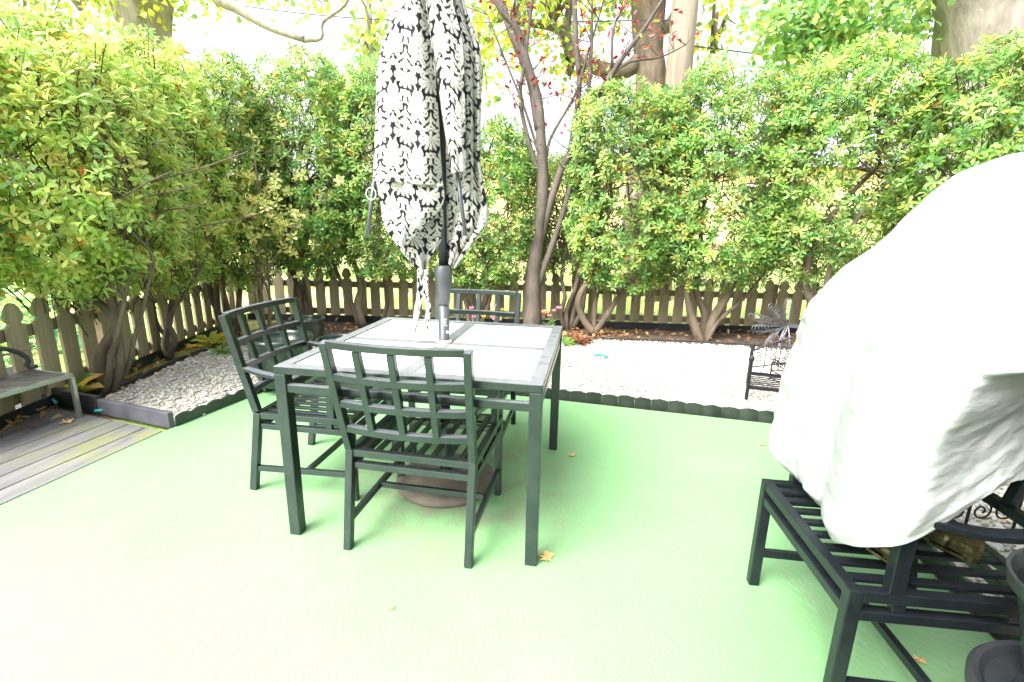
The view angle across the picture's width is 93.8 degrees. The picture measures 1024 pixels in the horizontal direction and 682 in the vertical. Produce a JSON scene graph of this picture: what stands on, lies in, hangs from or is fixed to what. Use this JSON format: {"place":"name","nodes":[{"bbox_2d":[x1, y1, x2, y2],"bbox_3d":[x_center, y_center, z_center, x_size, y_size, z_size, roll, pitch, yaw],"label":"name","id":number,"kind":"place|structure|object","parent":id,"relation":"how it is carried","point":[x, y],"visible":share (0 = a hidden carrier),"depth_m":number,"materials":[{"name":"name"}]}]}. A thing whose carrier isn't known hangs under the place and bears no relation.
{"place":"outdoors","nodes":[
{"label":"outdoors","id":0,"kind":"place"},
{"bbox_2d":[0,404,162,504],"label":"deck","id":1,"kind":"structure","parent":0,"point":[41,453],"depth_m":2.68,"materials":[{"name":"grey wood"}]},
{"bbox_2d":[0,92,60,300],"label":"hedge shrub","id":2,"kind":"object","parent":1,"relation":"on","point":[5,263],"visible":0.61,"depth_m":2.83,"materials":[{"name":"green plant"}]},
{"bbox_2d":[0,366,82,418],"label":"side table","id":3,"kind":"object","parent":1,"relation":"on","point":[11,383],"visible":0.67,"depth_m":2.92,"materials":[{"name":"silver metal"}]},
{"bbox_2d":[0,347,37,368],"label":"curved bracket","id":4,"kind":"object","parent":3,"relation":"on","point":[24,356],"visible":1,"depth_m":2.92,"materials":[{"name":"black metal"}]},
{"bbox_2d":[59,418,73,423],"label":"fallen leaf","id":5,"kind":"object","parent":1,"relation":"on","point":[67,421],"visible":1,"depth_m":2.98,"materials":[{"name":"orange plant"}]},
{"bbox_2d":[0,216,879,430],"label":"lawn","id":6,"kind":"structure","parent":0,"point":[245,302],"depth_m":7.97,"materials":[{"name":"green plant"}]},
{"bbox_2d":[0,285,132,367],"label":"ground cover","id":7,"kind":"object","parent":6,"relation":"on","point":[32,340],"visible":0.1,"depth_m":4.53,"materials":[{"name":"green plant"}]},
{"bbox_2d":[0,265,246,428],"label":"picket fence","id":8,"kind":"object","parent":6,"relation":"on","point":[15,332],"visible":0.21,"depth_m":3.47,"materials":[{"name":"brown wood"}]},
{"bbox_2d":[3,345,35,355],"bbox_3d":[-3.072,0.074,2.936,0.227,0.072,0.014,-11,18,-41],"label":"rusty stick","id":9,"kind":"object","parent":8,"relation":"attached to","point":[22,349],"visible":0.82,"depth_m":2.96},
{"bbox_2d":[0,0,299,278],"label":"maple tree","id":10,"kind":"object","parent":6,"relation":"on","point":[157,15],"visible":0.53,"depth_m":8.12,"materials":[{"name":"green plant"}]},
{"bbox_2d":[212,0,521,259],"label":"maple tree","id":11,"kind":"object","parent":6,"relation":"on","point":[370,44],"visible":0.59,"depth_m":9.56,"materials":[{"name":"green plant"}]},
{"bbox_2d":[247,267,571,325],"bbox_3d":[-1.344,-0.576,6.231,4.210,0.734,0.168,1,13,1],"label":"picket fence","id":12,"kind":"object","parent":6,"relation":"on","point":[334,309],"visible":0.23,"depth_m":6.17,"materials":[{"name":"brown wood"}]},
{"bbox_2d":[466,0,762,296],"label":"street tree","id":13,"kind":"object","parent":6,"relation":"on","point":[651,71],"visible":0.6,"depth_m":7.93,"materials":[{"name":"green plant"}]},
{"bbox_2d":[656,0,698,301],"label":"utility pole","id":14,"kind":"object","parent":6,"relation":"on","point":[679,61],"visible":0.31,"depth_m":7.37,"materials":[{"name":"brown wood"}]},
{"bbox_2d":[206,0,669,22],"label":"overhead wire","id":15,"kind":"object","parent":14,"relation":"attached to","point":[474,22],"visible":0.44,"depth_m":9.62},
{"bbox_2d":[695,46,914,72],"bbox_3d":[19.463,-9.713,17.327,39.565,5.938,0.022,-8,16,-32],"label":"overhead wire","id":16,"kind":"object","parent":14,"relation":"attached to","point":[730,50],"visible":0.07,"depth_m":7.92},
{"bbox_2d":[475,149,887,250],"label":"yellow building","id":17,"kind":"structure","parent":6,"relation":"on","point":[721,234],"depth_m":19.16,"materials":[{"name":"yellow paint"}]},
{"bbox_2d":[737,184,770,213],"bbox_3d":[9.707,-5.621,19.124,1.300,1.180,0.080,1,13,0],"label":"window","id":18,"kind":"structure","parent":17,"relation":"in","point":[746,184],"depth_m":19.07,"materials":[{"name":"white"}]},
{"bbox_2d":[576,276,819,334],"bbox_3d":[3.993,-0.404,5.971,6.458,0.714,0.168,2,14,4],"label":"picket fence","id":19,"kind":"object","parent":6,"relation":"on","point":[767,296],"visible":0.22,"depth_m":6.04,"materials":[{"name":"brown wood"}]},
{"bbox_2d":[738,30,956,303],"bbox_3d":[3.403,-1.585,4.888,1.870,2.782,1.357,1,13,0],"label":"hedge shrub","id":20,"kind":"object","parent":6,"relation":"on","point":[865,119],"visible":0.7,"depth_m":4.54,"materials":[{"name":"green plant"}]},
{"bbox_2d":[735,0,1023,196],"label":"maple tree","id":21,"kind":"object","parent":6,"relation":"on","point":[959,28],"visible":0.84,"depth_m":6.99,"materials":[{"name":"green plant"}]},
{"bbox_2d":[0,0,934,233],"label":"sky","id":22,"kind":"structure","parent":0,"point":[243,39],"materials":[{"name":"white"}]},
{"bbox_2d":[0,380,994,681],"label":"patio","id":23,"kind":"structure","parent":0,"point":[178,554],"depth_m":1.75,"materials":[{"name":"green paint"}]},
{"bbox_2d":[245,329,312,391],"bbox_3d":[-1.728,0.167,3.606,0.464,0.425,0.464,1,13,0],"label":"plant pot","id":24,"kind":"object","parent":23,"relation":"on","point":[277,341],"visible":0.33,"depth_m":3.46,"materials":[{"name":"plastic"}]},
{"bbox_2d":[218,297,395,500],"bbox_3d":[-0.970,0.250,2.403,0.615,0.856,0.578,3,14,8],"label":"garden chair","id":25,"kind":"object","parent":23,"relation":"on","point":[265,417],"visible":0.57,"depth_m":2.24,"materials":[{"name":"paint"}]},
{"bbox_2d":[318,339,502,568],"bbox_3d":[-0.354,0.368,1.960,0.578,0.856,0.615,4,14,10],"label":"garden chair","id":26,"kind":"object","parent":23,"relation":"on","point":[399,417],"visible":0.91,"depth_m":1.77,"materials":[{"name":"paint"}]},
{"bbox_2d":[273,317,562,566],"bbox_3d":[-0.317,0.355,2.298,1.020,0.720,1.035,3,14,9],"label":"patio table","id":27,"kind":"object","parent":23,"relation":"on","point":[517,357],"visible":0.91,"depth_m":1.88,"materials":[{"name":"paint"}]},
{"bbox_2d":[396,419,493,507],"bbox_3d":[-0.325,0.539,2.357,0.490,0.335,0.490,1,13,0],"label":"umbrella base","id":28,"kind":"object","parent":23,"relation":"on","point":[484,478],"visible":0.44,"depth_m":2.27,"materials":[{"name":"stone"}]},
{"bbox_2d":[365,0,488,419],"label":"patio umbrella","id":29,"kind":"object","parent":28,"relation":"on","point":[427,177],"visible":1,"depth_m":1.92,"materials":[{"name":"fabric"}]},
{"bbox_2d":[408,289,521,455],"bbox_3d":[-0.259,0.160,2.837,0.578,0.856,0.615,3,14,8],"label":"garden chair","id":30,"kind":"object","parent":23,"relation":"on","point":[458,311],"visible":0.2,"depth_m":2.98,"materials":[{"name":"paint"}]},
{"bbox_2d":[538,550,554,560],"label":"fallen leaf","id":31,"kind":"object","parent":23,"relation":"on","point":[547,555],"visible":1,"depth_m":1.85,"materials":[{"name":"yellow plant"}]},
{"bbox_2d":[746,474,1023,681],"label":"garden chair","id":32,"kind":"object","parent":23,"relation":"on","point":[897,592],"visible":0.49,"depth_m":1.21,"materials":[{"name":"paint"}]},
{"bbox_2d":[865,547,890,562],"bbox_3d":[0.967,0.533,1.274,0.072,0.094,0.132,-9,17,-37],"label":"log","id":33,"kind":"object","parent":32,"relation":"on","point":[882,553],"visible":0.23,"depth_m":1.24,"materials":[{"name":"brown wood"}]},
{"bbox_2d":[768,152,1023,546],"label":"plastic cover","id":34,"kind":"object","parent":32,"relation":"on","point":[898,411],"visible":1,"depth_m":1.21,"materials":[{"name":"white plastic"}]},
{"bbox_2d":[913,654,926,663],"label":"fallen leaf","id":35,"kind":"object","parent":23,"relation":"on","point":[918,658],"visible":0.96,"depth_m":1.43,"materials":[{"name":"orange plant"}]},
{"bbox_2d":[964,640,1023,681],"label":"plant pot","id":36,"kind":"object","parent":23,"relation":"on","point":[997,661],"visible":0.98,"depth_m":1.04,"materials":[{"name":"grey plastic"}]},
{"bbox_2d":[1006,548,1023,671],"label":"nursery pot","id":37,"kind":"object","parent":36,"relation":"on","point":[1015,569],"visible":1,"depth_m":0.99,"materials":[{"name":"grey plastic"}]},
{"bbox_2d":[58,321,997,640],"bbox_3d":[2.137,0.735,2.583,11.700,0.038,7.700,1,13,0],"label":"soil bed","id":38,"kind":"object","parent":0,"point":[724,337],"depth_m":5.72,"materials":[{"name":"brown soil"}]},
{"bbox_2d":[55,372,103,408],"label":"leafy plant","id":39,"kind":"object","parent":38,"relation":"on","point":[83,385],"visible":0.41,"depth_m":3.43,"materials":[{"name":"yellow plant"}]},
{"bbox_2d":[0,0,248,394],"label":"hedge shrub","id":40,"kind":"object","parent":38,"relation":"on","point":[86,262],"visible":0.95,"depth_m":3.07,"materials":[{"name":"green plant"}]},
{"bbox_2d":[26,10,277,360],"bbox_3d":[-3.157,-1.218,4.185,1.506,2.838,1.457,10,16,34],"label":"hedge shrub","id":41,"kind":"object","parent":38,"relation":"on","point":[202,244],"visible":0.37,"depth_m":4.12,"materials":[{"name":"green plant"}]},
{"bbox_2d":[98,344,227,397],"bbox_3d":[-2.963,0.237,4.078,0.198,0.027,1.801,1,13,0],"label":"landscape strip","id":42,"kind":"object","parent":38,"relation":"on","point":[101,395],"visible":0.65,"depth_m":4.09,"materials":[{"name":"black plastic"}]},
{"bbox_2d":[184,330,226,349],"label":"leafy plant","id":43,"kind":"object","parent":38,"relation":"on","point":[214,338],"visible":0.87,"depth_m":4.87,"materials":[{"name":"green plant"}]},
{"bbox_2d":[175,388,269,425],"bbox_3d":[-1.906,0.375,3.539,0.018,0.106,1.222,5,14,16],"label":"plastic edging","id":44,"kind":"object","parent":38,"relation":"on","point":[196,412],"visible":0.32,"depth_m":3.19,"materials":[{"name":"plastic"}]},
{"bbox_2d":[151,46,302,335],"bbox_3d":[-3.034,-1.482,5.088,1.510,2.955,1.276,1,13,0],"label":"hedge shrub","id":45,"kind":"object","parent":38,"relation":"on","point":[237,274],"visible":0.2,"depth_m":4.84,"materials":[{"name":"green plant"}]},
{"bbox_2d":[181,129,343,327],"bbox_3d":[-2.420,-0.970,4.782,1.622,2.087,0.870,1,13,0],"label":"variegated shrub","id":46,"kind":"object","parent":38,"relation":"on","point":[248,176],"visible":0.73,"depth_m":4.72,"materials":[{"name":"green plant"}]},
{"bbox_2d":[231,41,372,314],"bbox_3d":[-2.343,-1.627,5.484,1.491,3.078,1.402,10,16,32],"label":"hedge shrub","id":47,"kind":"object","parent":38,"relation":"on","point":[314,91],"visible":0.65,"depth_m":5.08,"materials":[{"name":"green plant"}]},
{"bbox_2d":[288,315,324,340],"bbox_3d":[-2.118,-0.104,4.972,0.360,0.280,0.360,1,13,0],"label":"plant pot","id":48,"kind":"object","parent":38,"relation":"on","point":[315,325],"visible":0.6,"depth_m":4.88,"materials":[{"name":"plastic"}]},
{"bbox_2d":[283,51,438,327],"bbox_3d":[-1.654,-1.670,5.498,2.099,3.145,1.160,1,13,0],"label":"hedge shrub","id":49,"kind":"object","parent":38,"relation":"on","point":[382,257],"visible":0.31,"depth_m":5.27,"materials":[{"name":"green plant"}]},
{"bbox_2d":[0,318,796,436],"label":"leaf litter","id":50,"kind":"object","parent":38,"relation":"on","point":[18,418],"visible":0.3,"depth_m":5.47,"materials":[{"name":"brown plant"}]},
{"bbox_2d":[428,112,536,320],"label":"hedge shrub","id":51,"kind":"object","parent":38,"relation":"on","point":[516,169],"visible":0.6,"depth_m":5.40,"materials":[{"name":"green plant"}]},
{"bbox_2d":[469,304,502,321],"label":"flowering plant","id":52,"kind":"object","parent":38,"relation":"on","point":[484,316],"visible":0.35,"depth_m":5.66,"materials":[{"name":"pink plant"}]},
{"bbox_2d":[541,306,561,324],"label":"flowering plant","id":53,"kind":"object","parent":38,"relation":"on","point":[550,322],"visible":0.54,"depth_m":5.69,"materials":[{"name":"pink plant"}]},
{"bbox_2d":[517,151,622,329],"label":"hedge shrub","id":54,"kind":"object","parent":38,"relation":"on","point":[569,319],"visible":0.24,"depth_m":5.79,"materials":[{"name":"green plant"}]},
{"bbox_2d":[466,0,700,324],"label":"plum tree","id":55,"kind":"object","parent":38,"relation":"on","point":[536,270],"visible":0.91,"depth_m":5.13,"materials":[{"name":"brown plant"}]},
{"bbox_2d":[475,388,773,423],"bbox_3d":[0.095,0.386,3.644,3.710,0.108,0.018,5,14,15],"label":"plastic edging","id":56,"kind":"object","parent":38,"relation":"on","point":[698,409],"visible":0.29,"depth_m":3.38,"materials":[{"name":"plastic"}]},
{"bbox_2d":[561,74,710,335],"bbox_3d":[1.370,-1.456,5.421,1.674,2.891,1.259,1,13,0],"label":"hedge shrub","id":57,"kind":"object","parent":38,"relation":"on","point":[596,260],"visible":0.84,"depth_m":5.06,"materials":[{"name":"green plant"}]},
{"bbox_2d":[600,337,791,347],"bbox_3d":[2.663,0.049,5.265,3.342,0.023,0.124,3,14,10],"label":"landscape strip","id":58,"kind":"object","parent":38,"relation":"on","point":[689,341],"visible":0.58,"depth_m":5.41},
{"bbox_2d":[639,47,819,340],"bbox_3d":[2.315,-1.482,5.281,1.855,3.110,1.348,1,13,0],"label":"hedge shrub","id":59,"kind":"object","parent":38,"relation":"on","point":[725,138],"visible":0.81,"depth_m":4.91,"materials":[{"name":"green plant"}]},
{"bbox_2d":[102,339,1023,596],"bbox_3d":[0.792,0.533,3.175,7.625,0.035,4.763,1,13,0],"label":"gravel","id":60,"kind":"structure","parent":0,"point":[575,384],"depth_m":4.06,"materials":[{"name":"white gravel"}]},
{"bbox_2d":[42,387,174,427],"bbox_3d":[-2.668,0.420,3.130,1.213,0.120,0.041,5,14,18],"label":"edge board","id":61,"kind":"object","parent":60,"relation":"on","point":[91,403],"visible":0.77,"depth_m":3.07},
{"bbox_2d":[207,342,243,357],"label":"leafy plant","id":62,"kind":"object","parent":60,"relation":"on","point":[223,352],"visible":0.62,"depth_m":4.59,"materials":[{"name":"green plant"}]},
{"bbox_2d":[314,333,348,341],"bbox_3d":[-1.502,0.104,4.197,0.412,0.260,0.412,1,13,0],"label":"plant pot","id":63,"kind":"object","parent":60,"relation":"on","point":[328,337],"visible":0.12,"depth_m":4.28,"materials":[{"name":"plastic"}]},
{"bbox_2d":[562,335,575,346],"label":"leafy plant","id":64,"kind":"object","parent":60,"relation":"on","point":[567,342],"visible":0.7,"depth_m":5.21,"materials":[{"name":"green plant"}]},
{"bbox_2d":[570,332,592,345],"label":"leafy plant","id":65,"kind":"object","parent":60,"relation":"on","point":[577,338],"visible":0.94,"depth_m":5.25,"materials":[{"name":"orange plant"}]},
{"bbox_2d":[594,354,608,357],"bbox_3d":[0.877,0.142,4.698,0.151,0.024,0.049,8,15,27],"label":"hose","id":66,"kind":"object","parent":60,"relation":"on","point":[604,355],"visible":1,"depth_m":4.70,"materials":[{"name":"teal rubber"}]},
{"bbox_2d":[744,337,795,400],"bbox_3d":[2.164,0.220,3.664,0.714,0.438,0.456,6,14,19],"label":"bench","id":67,"kind":"object","parent":60,"relation":"on","point":[754,374],"visible":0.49,"depth_m":3.76,"materials":[{"name":"black metal"}]},
{"bbox_2d":[769,357,785,383],"bbox_3d":[2.150,0.240,3.663,0.230,0.174,0.230,1,13,0],"label":"wire basket","id":68,"kind":"object","parent":67,"relation":"on","point":[776,364],"visible":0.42,"depth_m":3.75,"materials":[{"name":"black metal"}]},
{"bbox_2d":[748,298,798,354],"bbox_3d":[2.232,0.076,3.908,0.636,0.855,0.166,1,13,0],"label":"wire dragonfly","id":69,"kind":"object","parent":60,"relation":"on","point":[781,325],"visible":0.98,"depth_m":3.89,"materials":[{"name":"grey metal"}]},
{"bbox_2d":[879,27,1023,233],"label":"hedge shrub","id":70,"kind":"object","parent":60,"relation":"on","point":[998,97],"visible":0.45,"depth_m":3.96,"materials":[{"name":"green plant"}]},
{"bbox_2d":[919,546,1019,640],"bbox_3d":[1.664,0.798,2.050,0.018,0.108,2.268,4,14,10],"label":"plastic edging","id":71,"kind":"object","parent":60,"relation":"on","point":[965,579],"visible":0.03,"depth_m":1.72,"materials":[{"name":"black plastic"}]},
{"bbox_2d":[954,497,1023,528],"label":"plant stand","id":72,"kind":"object","parent":60,"relation":"on","point":[985,516],"visible":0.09,"depth_m":1.96,"materials":[{"name":"black metal"}]},
{"bbox_2d":[921,529,984,565],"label":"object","id":73,"kind":"object","parent":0,"point":[968,550],"visible":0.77,"depth_m":1.26,"materials":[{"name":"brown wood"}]}
]}

